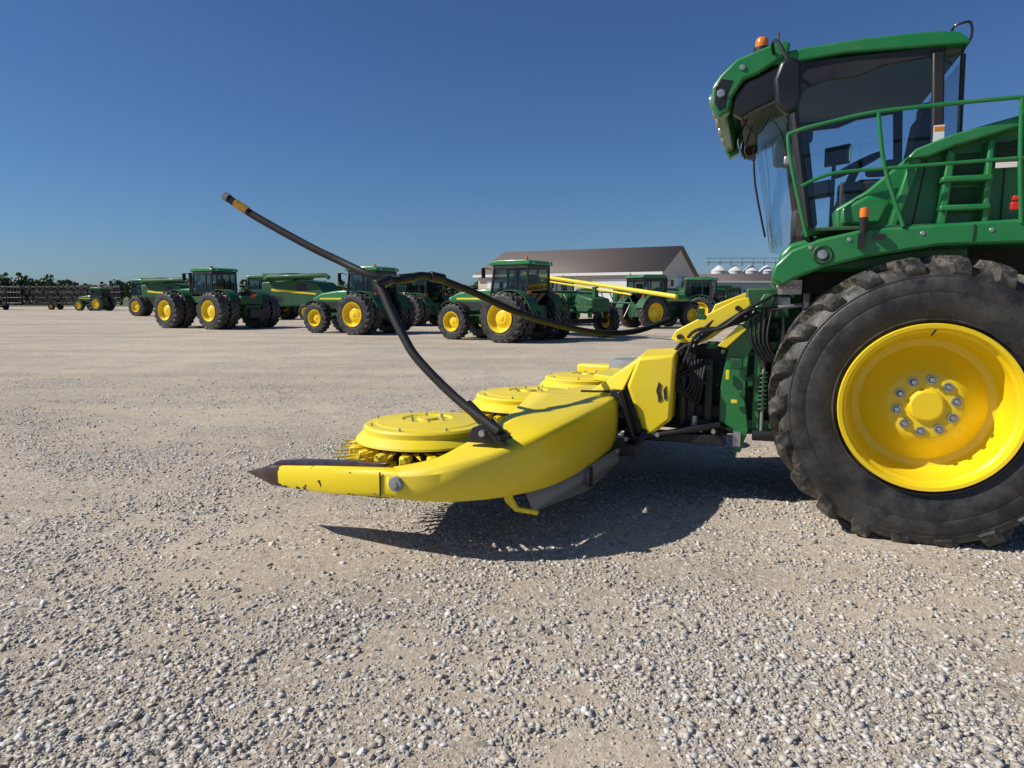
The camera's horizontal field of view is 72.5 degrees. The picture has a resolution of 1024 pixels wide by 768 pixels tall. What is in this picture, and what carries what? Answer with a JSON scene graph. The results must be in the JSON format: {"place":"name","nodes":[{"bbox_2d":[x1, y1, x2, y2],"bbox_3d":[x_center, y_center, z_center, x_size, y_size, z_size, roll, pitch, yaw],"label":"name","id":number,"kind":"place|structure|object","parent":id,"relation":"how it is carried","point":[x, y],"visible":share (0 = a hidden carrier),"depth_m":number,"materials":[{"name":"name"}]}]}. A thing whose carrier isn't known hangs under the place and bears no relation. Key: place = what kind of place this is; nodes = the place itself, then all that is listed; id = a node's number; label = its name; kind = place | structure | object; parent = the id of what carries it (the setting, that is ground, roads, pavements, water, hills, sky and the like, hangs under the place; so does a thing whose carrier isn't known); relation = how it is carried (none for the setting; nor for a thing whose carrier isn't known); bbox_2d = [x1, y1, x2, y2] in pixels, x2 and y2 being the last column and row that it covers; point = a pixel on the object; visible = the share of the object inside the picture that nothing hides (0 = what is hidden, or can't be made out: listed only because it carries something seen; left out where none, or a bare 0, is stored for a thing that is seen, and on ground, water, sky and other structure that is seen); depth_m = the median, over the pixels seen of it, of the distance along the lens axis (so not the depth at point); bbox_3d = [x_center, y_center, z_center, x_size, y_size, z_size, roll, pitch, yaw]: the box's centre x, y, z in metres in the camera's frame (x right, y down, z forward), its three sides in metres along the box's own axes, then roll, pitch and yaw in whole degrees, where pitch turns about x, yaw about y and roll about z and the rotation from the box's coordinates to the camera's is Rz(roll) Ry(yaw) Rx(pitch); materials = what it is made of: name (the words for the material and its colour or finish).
{"place":"outdoors","nodes":[
{"label":"outdoors","id":0,"kind":"place"},
{"bbox_2d":[0,299,128,305],"bbox_3d":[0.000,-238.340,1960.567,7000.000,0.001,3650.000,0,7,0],"label":"grass field","id":1,"kind":"structure","parent":0,"point":[125,302],"depth_m":167.74,"materials":[{"name":"green plant"}]},
{"bbox_2d":[0,272,477,301],"bbox_3d":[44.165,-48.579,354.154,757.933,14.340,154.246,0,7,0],"label":"distant tree line","id":2,"kind":"object","parent":1,"relation":"on","point":[25,281],"visible":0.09,"depth_m":331.46,"materials":[{"name":"green plant"}]},
{"bbox_2d":[705,258,776,273],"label":"grain bins","id":3,"kind":"object","parent":1,"relation":"on","point":[736,269],"visible":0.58,"depth_m":201.83,"materials":[{"name":"silver metal"}]},
{"bbox_2d":[397,283,405,291],"bbox_3d":[-10.132,-7.454,61.257,8.002,3.330,4.297,1,7,12],"label":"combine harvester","id":4,"kind":"object","parent":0,"point":[401,288],"depth_m":59.74,"materials":[{"name":"metal"}]},
{"bbox_2d":[0,306,1023,767],"bbox_3d":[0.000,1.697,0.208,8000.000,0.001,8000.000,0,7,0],"label":"gravel lot ground","id":5,"kind":"structure","parent":0,"point":[120,348],"depth_m":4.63,"materials":[{"name":"grey gravel"}]},
{"bbox_2d":[0,285,23,309],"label":"folded tillage implement","id":6,"kind":"object","parent":5,"relation":"on","point":[4,303],"visible":1,"depth_m":105.88,"materials":[{"name":"grey metal"}]},
{"bbox_2d":[18,285,75,309],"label":"folded tillage implement","id":7,"kind":"object","parent":5,"relation":"on","point":[52,298],"visible":0.94,"depth_m":105.78,"materials":[{"name":"grey metal"}]},
{"bbox_2d":[60,285,122,309],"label":"folded tillage implement","id":8,"kind":"object","parent":5,"relation":"on","point":[83,292],"visible":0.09,"depth_m":104.04,"materials":[{"name":"grey metal"}]},
{"bbox_2d":[74,286,115,310],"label":"farm tractor","id":9,"kind":"object","parent":5,"relation":"on","point":[99,298],"visible":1,"depth_m":96.92,"materials":[{"name":"metal"}]},
{"bbox_2d":[126,278,188,315],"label":"combine harvester","id":10,"kind":"object","parent":5,"relation":"on","point":[145,292],"visible":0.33,"depth_m":67.53,"materials":[{"name":"metal"}]},
{"bbox_2d":[154,265,280,329],"bbox_3d":[-17.555,-5.156,41.197,8.200,3.642,4.235,4,8,30],"label":"articulated tractor","id":11,"kind":"object","parent":5,"relation":"on","point":[210,298],"visible":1,"depth_m":40.21,"materials":[{"name":"metal"}]},
{"bbox_2d":[241,273,339,318],"bbox_3d":[-17.999,-7.138,57.154,8.892,3.700,4.774,2,7,15],"label":"combine harvester","id":12,"kind":"object","parent":5,"relation":"on","point":[294,293],"visible":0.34,"depth_m":55.62,"materials":[{"name":"metal"}]},
{"bbox_2d":[303,264,415,334],"bbox_3d":[-7.866,-4.241,34.890,5.450,3.360,3.798,4,8,28],"label":"farm tractor","id":13,"kind":"object","parent":5,"relation":"on","point":[356,307],"visible":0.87,"depth_m":33.79,"materials":[{"name":"metal"}]},
{"bbox_2d":[398,279,450,325],"bbox_3d":[-6.567,-5.538,45.481,5.450,3.360,3.798,5,9,35],"label":"farm tractor","id":14,"kind":"object","parent":5,"relation":"on","point":[427,297],"visible":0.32,"depth_m":43.89,"materials":[{"name":"metal"}]},
{"bbox_2d":[437,256,569,342],"bbox_3d":[-0.578,-3.540,29.160,5.450,3.360,3.798,5,9,35],"label":"farm tractor","id":15,"kind":"object","parent":5,"relation":"on","point":[522,284],"visible":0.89,"depth_m":27.94,"materials":[{"name":"metal"}]},
{"bbox_2d":[551,275,578,318],"bbox_3d":[2.028,-5.559,46.345,5.177,3.192,2.546,4,8,30],"label":"farm tractor","id":16,"kind":"object","parent":5,"relation":"on","point":[557,287],"visible":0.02,"depth_m":44.99,"materials":[{"name":"metal"}]},
{"bbox_2d":[473,246,708,301],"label":"farm shed","id":17,"kind":"structure","parent":5,"relation":"on","point":[612,266],"depth_m":85.29,"materials":[{"name":"grey metal"}]},
{"bbox_2d":[487,277,681,301],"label":"doors","id":18,"kind":"structure","parent":17,"relation":"in","point":[677,281],"depth_m":82.28,"materials":[{"name":"white paint"}]},
{"bbox_2d":[570,288,625,324],"bbox_3d":[5.887,-5.100,46.016,9.000,2.340,4.400,-1,7,-5],"label":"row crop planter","id":19,"kind":"object","parent":5,"relation":"on","point":[616,297],"visible":0.02,"depth_m":44.34,"materials":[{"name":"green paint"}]},
{"bbox_2d":[550,276,677,338],"bbox_3d":[3.159,-3.504,30.413,3.290,2.984,10.610,-5,8,-34],"label":"self propelled sprayer","id":20,"kind":"object","parent":5,"relation":"on","point":[606,316],"visible":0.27,"depth_m":29.98,"materials":[{"name":"metal"}]},
{"bbox_2d":[616,273,698,328],"bbox_3d":[8.772,-4.952,41.382,5.178,3.192,2.546,-4,8,-30],"label":"farm tractor","id":21,"kind":"object","parent":5,"relation":"on","point":[645,309],"visible":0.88,"depth_m":40.39,"materials":[{"name":"metal"}]},
{"bbox_2d":[667,287,727,300],"bbox_3d":[15.406,-6.888,59.370,6.402,2.664,3.438,-1,7,-12],"label":"combine harvester","id":22,"kind":"object","parent":5,"relation":"on","point":[720,292],"visible":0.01,"depth_m":59.12,"materials":[{"name":"metal"}]},
{"bbox_2d":[679,275,722,314],"bbox_3d":[11.428,-5.559,46.345,5.177,3.192,2.546,4,8,30],"label":"farm tractor","id":23,"kind":"object","parent":5,"relation":"on","point":[701,292],"visible":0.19,"depth_m":44.92,"materials":[{"name":"metal"}]},
{"bbox_2d":[675,285,744,299],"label":"combine harvester","id":24,"kind":"object","parent":5,"relation":"on","point":[733,291],"visible":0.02,"depth_m":68.60,"materials":[{"name":"metal"}]},
{"bbox_2d":[663,20,1023,547],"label":"forage harvester","id":25,"kind":"object","parent":5,"relation":"on","point":[862,367],"visible":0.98,"depth_m":4.98,"materials":[{"name":"metal"}]},
{"bbox_2d":[222,192,726,514],"bbox_3d":[0.472,-0.448,6.394,2.937,2.238,5.090,5,9,37],"label":"rotary corn header","id":26,"kind":"object","parent":25,"relation":"attached to","point":[549,439],"visible":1,"depth_m":5.00,"materials":[{"name":"yellow paint"}]},
{"bbox_2d":[0,0,1023,298],"label":"sky","id":27,"kind":"structure","parent":0,"point":[447,137],"materials":[{"name":"blue"}]},
{"bbox_2d":[698,274,773,293],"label":"grey warehouse","id":28,"kind":"structure","parent":0,"point":[745,281],"depth_m":170.45,"materials":[{"name":"grey metal"}]}
]}

